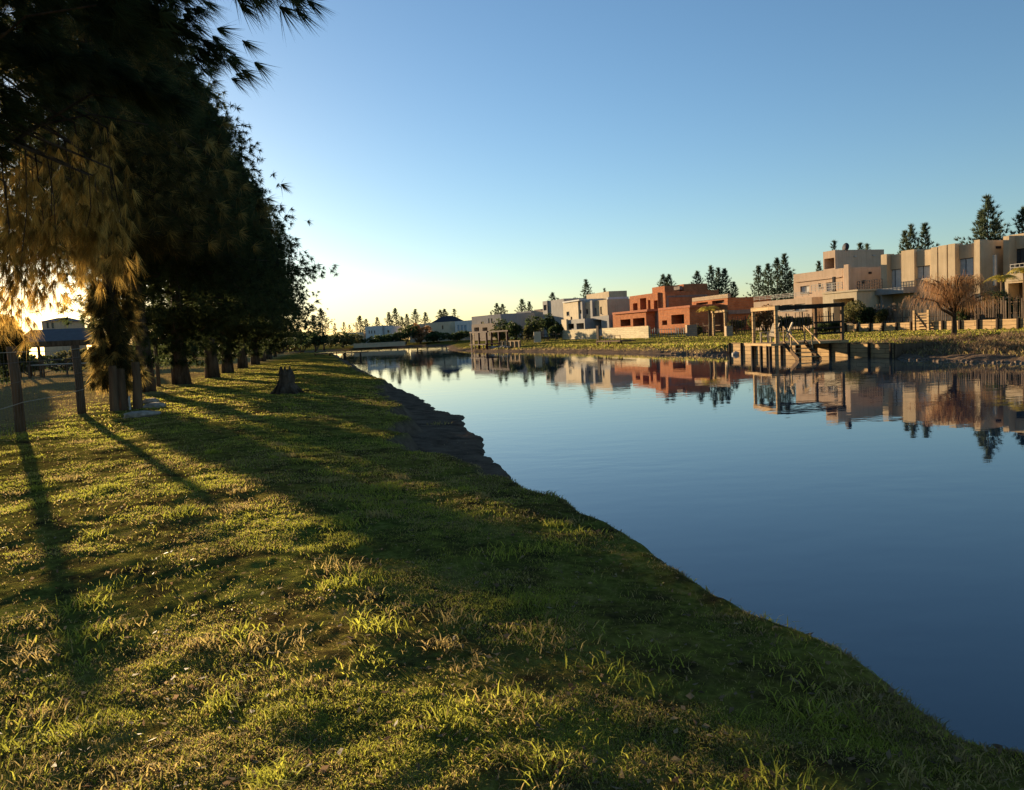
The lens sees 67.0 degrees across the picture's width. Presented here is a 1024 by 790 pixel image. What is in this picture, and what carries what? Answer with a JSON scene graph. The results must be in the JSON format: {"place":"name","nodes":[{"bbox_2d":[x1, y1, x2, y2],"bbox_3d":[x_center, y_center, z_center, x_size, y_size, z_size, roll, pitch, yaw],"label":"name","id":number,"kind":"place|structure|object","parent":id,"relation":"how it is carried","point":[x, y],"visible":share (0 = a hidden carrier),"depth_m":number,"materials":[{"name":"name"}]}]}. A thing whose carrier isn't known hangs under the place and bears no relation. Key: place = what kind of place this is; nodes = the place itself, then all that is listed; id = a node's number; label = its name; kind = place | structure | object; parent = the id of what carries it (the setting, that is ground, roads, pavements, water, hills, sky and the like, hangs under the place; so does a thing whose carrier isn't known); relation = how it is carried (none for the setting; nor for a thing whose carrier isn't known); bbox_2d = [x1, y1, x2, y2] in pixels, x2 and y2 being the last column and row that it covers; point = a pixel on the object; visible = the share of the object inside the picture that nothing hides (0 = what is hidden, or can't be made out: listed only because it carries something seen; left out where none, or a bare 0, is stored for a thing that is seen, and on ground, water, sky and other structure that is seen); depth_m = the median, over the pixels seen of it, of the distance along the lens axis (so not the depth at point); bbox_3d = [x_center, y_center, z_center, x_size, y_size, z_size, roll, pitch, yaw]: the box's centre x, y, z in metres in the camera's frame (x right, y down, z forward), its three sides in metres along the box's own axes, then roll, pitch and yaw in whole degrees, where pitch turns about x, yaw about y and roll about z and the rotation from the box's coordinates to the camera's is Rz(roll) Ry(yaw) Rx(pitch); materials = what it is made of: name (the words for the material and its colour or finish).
{"place":"outdoors","nodes":[
{"label":"outdoors","id":0,"kind":"place"},
{"bbox_2d":[0,317,1023,789],"bbox_3d":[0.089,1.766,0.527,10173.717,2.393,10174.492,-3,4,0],"label":"ground","id":1,"kind":"structure","parent":0,"point":[454,439],"depth_m":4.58,"materials":[{"name":"green plant"}]},
{"bbox_2d":[0,314,31,383],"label":"round shrub","id":2,"kind":"object","parent":1,"relation":"on","point":[22,353],"visible":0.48,"depth_m":44.58,"materials":[{"name":"green plant"}]},
{"bbox_2d":[19,354,71,375],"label":"hedge","id":3,"kind":"object","parent":1,"relation":"on","point":[56,370],"visible":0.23,"depth_m":65.47,"materials":[{"name":"green plant"}]},
{"bbox_2d":[21,358,91,378],"bbox_3d":[-35.051,-1.923,57.848,14.093,1.505,0.220,-3,4,0],"label":"back fence","id":4,"kind":"object","parent":1,"relation":"on","point":[65,363],"visible":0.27,"depth_m":57.79,"materials":[{"name":"metal"}]},
{"bbox_2d":[19,328,103,377],"bbox_3d":[-34.467,-3.259,59.792,5.880,3.700,4.480,-4,5,-18],"label":"gazebo","id":5,"kind":"object","parent":1,"relation":"on","point":[63,337],"visible":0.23,"depth_m":58.25,"materials":[{"name":"grey metal"}]},
{"bbox_2d":[40,318,86,363],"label":"house","id":6,"kind":"structure","parent":1,"relation":"on","point":[48,324],"depth_m":119.58,"materials":[{"name":"beige paint"}]},
{"bbox_2d":[0,342,171,435],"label":"wire fence","id":7,"kind":"object","parent":1,"relation":"on","point":[19,425],"visible":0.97,"depth_m":16.06,"materials":[{"name":"grey metal"}]},
{"bbox_2d":[49,347,134,372],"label":"hedge","id":8,"kind":"object","parent":1,"relation":"on","point":[61,355],"visible":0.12,"depth_m":65.49,"materials":[{"name":"green plant"}]},
{"bbox_2d":[108,366,119,410],"bbox_3d":[-10.621,-0.083,20.626,0.343,1.402,0.321,-3,4,0],"label":"stub post","id":9,"kind":"object","parent":1,"relation":"on","point":[113,395],"visible":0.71,"depth_m":20.52,"materials":[{"name":"wood"}]},
{"bbox_2d":[117,369,127,410],"bbox_3d":[-10.565,-0.064,20.921,0.310,1.303,0.307,-3,4,0],"label":"stub post","id":10,"kind":"object","parent":1,"relation":"on","point":[123,405],"visible":0.58,"depth_m":20.82,"materials":[{"name":"wood"}]},
{"bbox_2d":[131,362,142,408],"bbox_3d":[-10.191,-0.174,21.007,0.322,1.453,0.308,-3,4,0],"label":"stub post","id":11,"kind":"object","parent":1,"relation":"on","point":[137,390],"visible":0.71,"depth_m":20.92,"materials":[{"name":"wood"}]},
{"bbox_2d":[124,410,160,418],"bbox_3d":[-8.753,0.468,18.291,0.785,0.205,0.462,-4,5,-13],"label":"stone","id":12,"kind":"object","parent":1,"relation":"on","point":[142,413],"visible":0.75,"depth_m":18.12,"materials":[{"name":"grey stone"}]},
{"bbox_2d":[0,0,293,405],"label":"casuarina tree","id":13,"kind":"object","parent":1,"relation":"on","point":[112,334],"visible":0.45,"depth_m":21.74,"materials":[{"name":"green plant"}]},
{"bbox_2d":[0,7,301,392],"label":"casuarina tree","id":14,"kind":"object","parent":1,"relation":"on","point":[144,351],"visible":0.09,"depth_m":28.72,"materials":[{"name":"green plant"}]},
{"bbox_2d":[1,50,321,384],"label":"casuarina tree","id":15,"kind":"object","parent":1,"relation":"on","point":[180,319],"visible":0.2,"depth_m":33.46,"materials":[{"name":"green plant"}]},
{"bbox_2d":[129,336,202,356],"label":"thicket","id":16,"kind":"object","parent":1,"relation":"on","point":[192,353],"visible":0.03,"depth_m":104.42,"materials":[{"name":"green plant"}]},
{"bbox_2d":[0,0,339,358],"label":"casuarina tree","id":17,"kind":"object","parent":1,"relation":"on","point":[27,44],"visible":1,"depth_m":10.73,"materials":[{"name":"green plant"}]},
{"bbox_2d":[75,70,338,377],"bbox_3d":[-15.164,-8.773,40.613,13.369,15.937,12.559,-2,5,9],"label":"casuarina tree","id":18,"kind":"object","parent":1,"relation":"on","point":[212,370],"visible":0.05,"depth_m":40.20,"materials":[{"name":"green plant"}]},
{"bbox_2d":[151,139,311,372],"bbox_3d":[-18.789,-8.856,48.458,11.450,15.335,12.778,-5,5,-22],"label":"casuarina tree","id":19,"kind":"object","parent":1,"relation":"on","point":[243,329],"visible":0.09,"depth_m":47.88,"materials":[{"name":"green plant"}]},
{"bbox_2d":[154,160,319,368],"bbox_3d":[-20.867,-9.624,55.398,13.369,15.937,12.559,-3,5,-6],"label":"casuarina tree","id":20,"kind":"object","parent":1,"relation":"on","point":[242,361],"visible":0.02,"depth_m":56.69,"materials":[{"name":"green plant"}]},
{"bbox_2d":[231,199,325,364],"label":"casuarina tree","id":21,"kind":"object","parent":1,"relation":"on","point":[258,343],"visible":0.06,"depth_m":66.51,"materials":[{"name":"green plant"}]},
{"bbox_2d":[250,332,312,353],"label":"thicket","id":22,"kind":"object","parent":1,"relation":"on","point":[305,338],"visible":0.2,"depth_m":149.18,"materials":[{"name":"green plant"}]},
{"bbox_2d":[272,327,298,356],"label":"casuarina tree","id":23,"kind":"object","parent":1,"relation":"on","point":[284,343],"visible":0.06,"depth_m":106.56,"materials":[{"name":"green plant"}]},
{"bbox_2d":[270,366,303,394],"bbox_3d":[-7.145,-0.444,24.471,1.086,0.939,1.112,-3,4,0],"label":"tree stump","id":24,"kind":"object","parent":1,"relation":"on","point":[286,384],"visible":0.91,"depth_m":24.26,"materials":[{"name":"wood"}]},
{"bbox_2d":[265,278,319,358],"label":"casuarina tree","id":25,"kind":"object","parent":1,"relation":"on","point":[281,336],"visible":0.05,"depth_m":91.44,"materials":[{"name":"green plant"}]},
{"bbox_2d":[257,235,327,360],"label":"casuarina tree","id":26,"kind":"object","parent":1,"relation":"on","point":[263,358],"depth_m":78.80,"materials":[{"name":"green plant"}]},
{"bbox_2d":[281,332,321,352],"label":"thicket","id":27,"kind":"object","parent":1,"relation":"on","point":[289,349],"visible":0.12,"depth_m":164.24,"materials":[{"name":"green plant"}]},
{"bbox_2d":[303,331,328,350],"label":"shrub","id":28,"kind":"object","parent":1,"relation":"on","point":[317,339],"visible":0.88,"depth_m":159.25,"materials":[{"name":"green plant"}]},
{"bbox_2d":[309,309,337,349],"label":"conifer tree","id":29,"kind":"object","parent":1,"relation":"on","point":[321,313],"visible":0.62,"depth_m":164.06,"materials":[{"name":"green plant"}]},
{"bbox_2d":[324,334,345,347],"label":"shrub","id":30,"kind":"object","parent":1,"relation":"on","point":[338,339],"visible":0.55,"depth_m":200.31,"materials":[{"name":"green plant"}]},
{"bbox_2d":[343,333,363,345],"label":"shrub","id":31,"kind":"object","parent":1,"relation":"on","point":[358,338],"visible":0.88,"depth_m":204.95,"materials":[{"name":"green plant"}]},
{"bbox_2d":[353,341,405,347],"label":"garden wall","id":32,"kind":"structure","parent":1,"relation":"on","point":[379,344],"depth_m":200.37,"materials":[{"name":"beige paint"}]},
{"bbox_2d":[365,326,400,342],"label":"house","id":33,"kind":"structure","parent":1,"relation":"on","point":[372,331],"depth_m":222.34,"materials":[{"name":"paint"}]},
{"bbox_2d":[378,331,405,341],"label":"shrub","id":34,"kind":"object","parent":1,"relation":"on","point":[387,337],"visible":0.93,"depth_m":201.93,"materials":[{"name":"green plant"}]},
{"bbox_2d":[392,324,419,344],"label":"shrub","id":35,"kind":"object","parent":1,"relation":"on","point":[410,331],"visible":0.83,"depth_m":203.59,"materials":[{"name":"green plant"}]},
{"bbox_2d":[411,323,431,343],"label":"shrub","id":36,"kind":"object","parent":1,"relation":"on","point":[420,337],"visible":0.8,"depth_m":203.99,"materials":[{"name":"plant"}]},
{"bbox_2d":[423,331,444,342],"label":"shrub","id":37,"kind":"object","parent":1,"relation":"on","point":[431,336],"visible":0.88,"depth_m":197.21,"materials":[{"name":"green plant"}]},
{"bbox_2d":[410,316,463,342],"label":"house","id":38,"kind":"structure","parent":1,"relation":"on","point":[443,324],"depth_m":219.54,"materials":[{"name":"concrete"}]},
{"bbox_2d":[437,330,469,341],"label":"shrub","id":39,"kind":"object","parent":1,"relation":"on","point":[458,335],"visible":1,"depth_m":193.95,"materials":[{"name":"green plant"}]},
{"bbox_2d":[446,320,471,340],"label":"house","id":40,"kind":"structure","parent":1,"relation":"on","point":[463,325],"depth_m":209.92,"materials":[{"name":"paint"}]},
{"bbox_2d":[488,327,505,340],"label":"shrub","id":41,"kind":"object","parent":1,"relation":"on","point":[502,335],"visible":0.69,"depth_m":117.13,"materials":[{"name":"green plant"}]},
{"bbox_2d":[471,313,534,340],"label":"house","id":42,"kind":"structure","parent":1,"relation":"on","point":[482,323],"depth_m":159.81,"materials":[{"name":"paint"}]},
{"bbox_2d":[492,318,517,339],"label":"shrub","id":43,"kind":"object","parent":1,"relation":"on","point":[504,323],"visible":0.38,"depth_m":121.31,"materials":[{"name":"green plant"}]},
{"bbox_2d":[499,340,520,347],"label":"retaining wall","id":44,"kind":"structure","parent":1,"relation":"on","point":[515,344],"depth_m":97.00,"materials":[{"name":"concrete"}]},
{"bbox_2d":[0,395,1023,789],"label":"fallen leaves","id":45,"kind":"object","parent":1,"relation":"on","point":[676,779],"visible":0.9,"depth_m":3.39,"materials":[{"name":"brown plant"}]},
{"bbox_2d":[505,321,523,339],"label":"shrub","id":46,"kind":"object","parent":1,"relation":"on","point":[514,331],"visible":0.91,"depth_m":116.75,"materials":[{"name":"green plant"}]},
{"bbox_2d":[516,309,543,336],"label":"house","id":47,"kind":"structure","parent":1,"relation":"on","point":[538,313],"depth_m":163.84,"materials":[{"name":"paint"}]},
{"bbox_2d":[524,315,544,334],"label":"shrub","id":48,"kind":"object","parent":1,"relation":"on","point":[534,325],"visible":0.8,"depth_m":124.43,"materials":[{"name":"green plant"}]},
{"bbox_2d":[543,313,556,339],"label":"shrub","id":49,"kind":"object","parent":1,"relation":"on","point":[549,322],"visible":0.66,"depth_m":120.42,"materials":[{"name":"green plant"}]},
{"bbox_2d":[547,322,564,339],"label":"shrub","id":50,"kind":"object","parent":1,"relation":"on","point":[557,328],"visible":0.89,"depth_m":117.31,"materials":[{"name":"green plant"}]},
{"bbox_2d":[542,298,586,336],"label":"house","id":51,"kind":"structure","parent":1,"relation":"on","point":[554,308],"depth_m":152.09,"materials":[{"name":"white paint"}]},
{"bbox_2d":[562,329,596,338],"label":"plank wall","id":52,"kind":"structure","parent":1,"relation":"on","point":[580,334],"depth_m":109.20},
{"bbox_2d":[561,298,602,329],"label":"house","id":53,"kind":"structure","parent":1,"relation":"on","point":[574,313],"depth_m":136.98,"materials":[{"name":"paint"}]},
{"bbox_2d":[574,279,592,297],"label":"conifer tree","id":54,"kind":"object","parent":1,"relation":"on","point":[586,288],"visible":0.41,"depth_m":158.65,"materials":[{"name":"green plant"}]},
{"bbox_2d":[585,291,629,335],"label":"house","id":55,"kind":"structure","parent":1,"relation":"on","point":[607,306],"depth_m":129.58,"materials":[{"name":"beige paint"}]},
{"bbox_2d":[602,326,650,338],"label":"plank wall","id":56,"kind":"structure","parent":1,"relation":"on","point":[635,332],"depth_m":92.15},
{"bbox_2d":[612,283,718,333],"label":"brick house","id":57,"kind":"structure","parent":1,"relation":"on","point":[643,311],"depth_m":113.07,"materials":[{"name":"brick"}]},
{"bbox_2d":[658,304,719,332],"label":"brick annexe","id":58,"kind":"structure","parent":1,"relation":"on","point":[677,317],"depth_m":97.31,"materials":[{"name":"brick"}]},
{"bbox_2d":[685,324,696,335],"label":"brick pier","id":59,"kind":"structure","parent":1,"relation":"on","point":[690,330],"depth_m":83.40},
{"bbox_2d":[696,306,717,335],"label":"palm tree","id":60,"kind":"object","parent":1,"relation":"on","point":[709,309],"visible":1,"depth_m":77.61,"materials":[{"name":"green plant"}]},
{"bbox_2d":[705,265,719,294],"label":"conifer tree","id":61,"kind":"object","parent":1,"relation":"on","point":[711,274],"visible":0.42,"depth_m":128.82,"materials":[{"name":"green plant"}]},
{"bbox_2d":[711,309,727,335],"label":"garden arch","id":62,"kind":"structure","parent":1,"relation":"on","point":[713,317],"depth_m":76.93,"materials":[{"name":"brown wood"}]},
{"bbox_2d":[714,268,738,297],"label":"conifer tree","id":63,"kind":"object","parent":1,"relation":"on","point":[723,273],"visible":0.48,"depth_m":126.84,"materials":[{"name":"green plant"}]},
{"bbox_2d":[692,293,770,329],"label":"brick house","id":64,"kind":"structure","parent":1,"relation":"on","point":[740,307],"depth_m":95.32,"materials":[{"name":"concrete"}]},
{"bbox_2d":[457,328,1023,356],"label":"grass","id":65,"kind":"structure","parent":1,"relation":"on","point":[850,341],"depth_m":52.49,"materials":[{"name":"green plant"}]},
{"bbox_2d":[742,264,774,296],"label":"conifer tree","id":66,"kind":"object","parent":1,"relation":"on","point":[759,277],"visible":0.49,"depth_m":110.97,"materials":[{"name":"green plant"}]},
{"bbox_2d":[749,303,778,333],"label":"shrub","id":67,"kind":"object","parent":1,"relation":"on","point":[766,318],"visible":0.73,"depth_m":70.61,"materials":[{"name":"green plant"}]},
{"bbox_2d":[752,263,776,299],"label":"conifer tree","id":68,"kind":"object","parent":1,"relation":"on","point":[767,268],"visible":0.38,"depth_m":112.96,"materials":[{"name":"green plant"}]},
{"bbox_2d":[766,257,790,300],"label":"conifer tree","id":69,"kind":"object","parent":1,"relation":"on","point":[776,265],"visible":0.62,"depth_m":110.00,"materials":[{"name":"green plant"}]},
{"bbox_2d":[765,253,794,299],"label":"conifer tree","id":70,"kind":"object","parent":1,"relation":"on","point":[785,272],"visible":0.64,"depth_m":108.84,"materials":[{"name":"green plant"}]},
{"bbox_2d":[726,311,833,333],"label":"stake fence","id":71,"kind":"object","parent":1,"relation":"on","point":[781,318],"visible":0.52,"depth_m":71.45,"materials":[{"name":"brown wood"}]},
{"bbox_2d":[744,302,848,359],"bbox_3d":[15.859,-3.268,43.417,4.350,3.510,3.771,-3,5,-5],"label":"pergola","id":72,"kind":"object","parent":1,"relation":"on","point":[776,344],"visible":0.81,"depth_m":41.72,"materials":[{"name":"brown wood"}]},
{"bbox_2d":[783,325,821,360],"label":"wooden steps","id":73,"kind":"structure","parent":72,"relation":"attached to","point":[806,344],"depth_m":40.67,"materials":[{"name":"brown wood"}]},
{"bbox_2d":[754,243,884,329],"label":"house","id":74,"kind":"structure","parent":1,"relation":"on","point":[840,275],"depth_m":79.66,"materials":[{"name":"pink paint"}]},
{"bbox_2d":[812,322,845,332],"bbox_3d":[25.233,-5.372,61.656,2.779,1.079,1.630,0,5,34],"label":"shrub","id":75,"kind":"object","parent":1,"relation":"on","point":[827,325],"visible":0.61,"depth_m":61.38,"materials":[{"name":"green plant"}]},
{"bbox_2d":[728,341,945,358],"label":"retaining wall","id":76,"kind":"structure","parent":1,"relation":"on","point":[879,350],"depth_m":40.57,"materials":[{"name":"beige concrete"}]},
{"bbox_2d":[844,300,867,323],"bbox_3d":[28.026,-6.672,63.167,2.292,2.285,2.992,-1,5,18],"label":"shrub","id":77,"kind":"object","parent":1,"relation":"on","point":[853,313],"visible":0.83,"depth_m":62.60,"materials":[{"name":"green plant"}]},
{"bbox_2d":[856,307,874,323],"bbox_3d":[28.507,-6.285,61.968,1.634,1.626,1.649,0,6,37],"label":"shrub","id":78,"kind":"object","parent":1,"relation":"on","point":[867,315],"visible":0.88,"depth_m":61.61,"materials":[{"name":"green plant"}]},
{"bbox_2d":[873,309,892,322],"bbox_3d":[29.233,-6.135,60.864,1.823,1.418,1.740,-2,5,10],"label":"shrub","id":79,"kind":"object","parent":1,"relation":"on","point":[880,316],"visible":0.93,"depth_m":60.46,"materials":[{"name":"green plant"}]},
{"bbox_2d":[896,229,909,253],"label":"conifer tree","id":80,"kind":"object","parent":1,"relation":"on","point":[903,240],"visible":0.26,"depth_m":91.95,"materials":[{"name":"green plant"}]},
{"bbox_2d":[899,223,923,252],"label":"conifer tree","id":81,"kind":"object","parent":1,"relation":"on","point":[911,236],"visible":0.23,"depth_m":90.85,"materials":[{"name":"green plant"}]},
{"bbox_2d":[913,309,930,330],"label":"garden gate","id":82,"kind":"structure","parent":1,"relation":"on","point":[928,321],"depth_m":54.00,"materials":[{"name":"brown wood"}]},
{"bbox_2d":[833,318,1023,331],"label":"retaining wall","id":83,"kind":"structure","parent":1,"relation":"on","point":[997,323],"depth_m":52.05,"materials":[{"name":"beige concrete"}]},
{"bbox_2d":[917,222,939,248],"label":"conifer tree","id":84,"kind":"object","parent":1,"relation":"on","point":[926,238],"visible":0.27,"depth_m":90.84,"materials":[{"name":"green plant"}]},
{"bbox_2d":[853,295,1023,323],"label":"stake fence","id":85,"kind":"object","parent":1,"relation":"on","point":[982,315],"visible":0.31,"depth_m":52.51,"materials":[{"name":"brown wood"}]},
{"bbox_2d":[854,329,1023,354],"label":"dry brush","id":86,"kind":"object","parent":1,"relation":"on","point":[1000,339],"visible":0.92,"depth_m":36.66,"materials":[{"name":"brown plant"}]},
{"bbox_2d":[857,233,1023,322],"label":"house","id":87,"kind":"structure","parent":1,"relation":"on","point":[903,273],"depth_m":66.55,"materials":[{"name":"beige paint"}]},
{"bbox_2d":[892,269,900,287],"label":"window","id":88,"kind":"structure","parent":87,"relation":"in","point":[896,273],"depth_m":72.50,"materials":[{"name":"glass"}]},
{"bbox_2d":[916,265,929,279],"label":"window","id":89,"kind":"structure","parent":87,"relation":"in","point":[923,271],"depth_m":69.51,"materials":[{"name":"glass"}]},
{"bbox_2d":[960,258,973,276],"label":"window","id":90,"kind":"structure","parent":87,"relation":"in","point":[966,264],"depth_m":65.33,"materials":[{"name":"glass"}]},
{"bbox_2d":[1017,248,1023,267],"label":"window","id":91,"kind":"structure","parent":87,"relation":"in","point":[1020,252],"depth_m":62.55,"materials":[{"name":"glass"}]},
{"bbox_2d":[901,270,1016,334],"bbox_3d":[23.683,-4.804,40.989,5.123,3.780,4.594,-6,5,-34],"label":"bare tree","id":92,"kind":"object","parent":1,"relation":"on","point":[954,293],"visible":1,"depth_m":40.80,"materials":[{"name":"brown plant"}]},
{"bbox_2d":[953,194,1011,243],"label":"conifer tree","id":93,"kind":"object","parent":1,"relation":"on","point":[987,206],"visible":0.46,"depth_m":82.71,"materials":[{"name":"green plant"}]},
{"bbox_2d":[966,211,998,243],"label":"conifer tree","id":94,"kind":"object","parent":1,"relation":"on","point":[976,228],"visible":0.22,"depth_m":84.00,"materials":[{"name":"green plant"}]},
{"bbox_2d":[983,290,1018,318],"bbox_3d":[32.673,-5.989,51.742,1.888,2.224,2.034,-3,4,2],"label":"shrub","id":95,"kind":"object","parent":1,"relation":"on","point":[1006,296],"visible":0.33,"depth_m":51.23,"materials":[{"name":"green plant"}]},
{"bbox_2d":[985,274,1021,298],"bbox_3d":[33.435,-6.566,52.767,2.341,3.253,2.391,-3,4,0],"label":"palm tree","id":96,"kind":"object","parent":1,"relation":"on","point":[1001,281],"visible":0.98,"depth_m":52.57,"materials":[{"name":"green plant"}]},
{"bbox_2d":[998,206,1023,238],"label":"conifer tree","id":97,"kind":"object","parent":1,"relation":"on","point":[1020,220],"visible":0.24,"depth_m":80.96,"materials":[{"name":"green plant"}]},
{"bbox_2d":[0,0,1023,357],"label":"sky","id":98,"kind":"structure","parent":0,"point":[468,157],"materials":[{"name":"blue"}]},
{"bbox_2d":[297,346,1023,751],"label":"water","id":99,"kind":"structure","parent":0,"point":[869,512],"depth_m":10.44,"materials":[{"name":"blue liquid"}]},
{"bbox_2d":[469,330,508,350],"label":"dock shelter","id":100,"kind":"object","parent":99,"relation":"in","point":[479,338],"visible":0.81,"depth_m":105.22,"materials":[{"name":"brown wood"}]},
{"bbox_2d":[596,325,635,344],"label":"jetty","id":101,"kind":"object","parent":99,"relation":"in","point":[598,337],"visible":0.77,"depth_m":76.67,"materials":[{"name":"wood"}]},
{"bbox_2d":[759,323,779,342],"bbox_3d":[14.766,-3.558,44.242,0.890,1.086,0.860,-4,5,-13],"label":"deck chair","id":102,"kind":"object","parent":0,"point":[771,334],"visible":0.7,"depth_m":44.43,"materials":[{"name":"white paint"}]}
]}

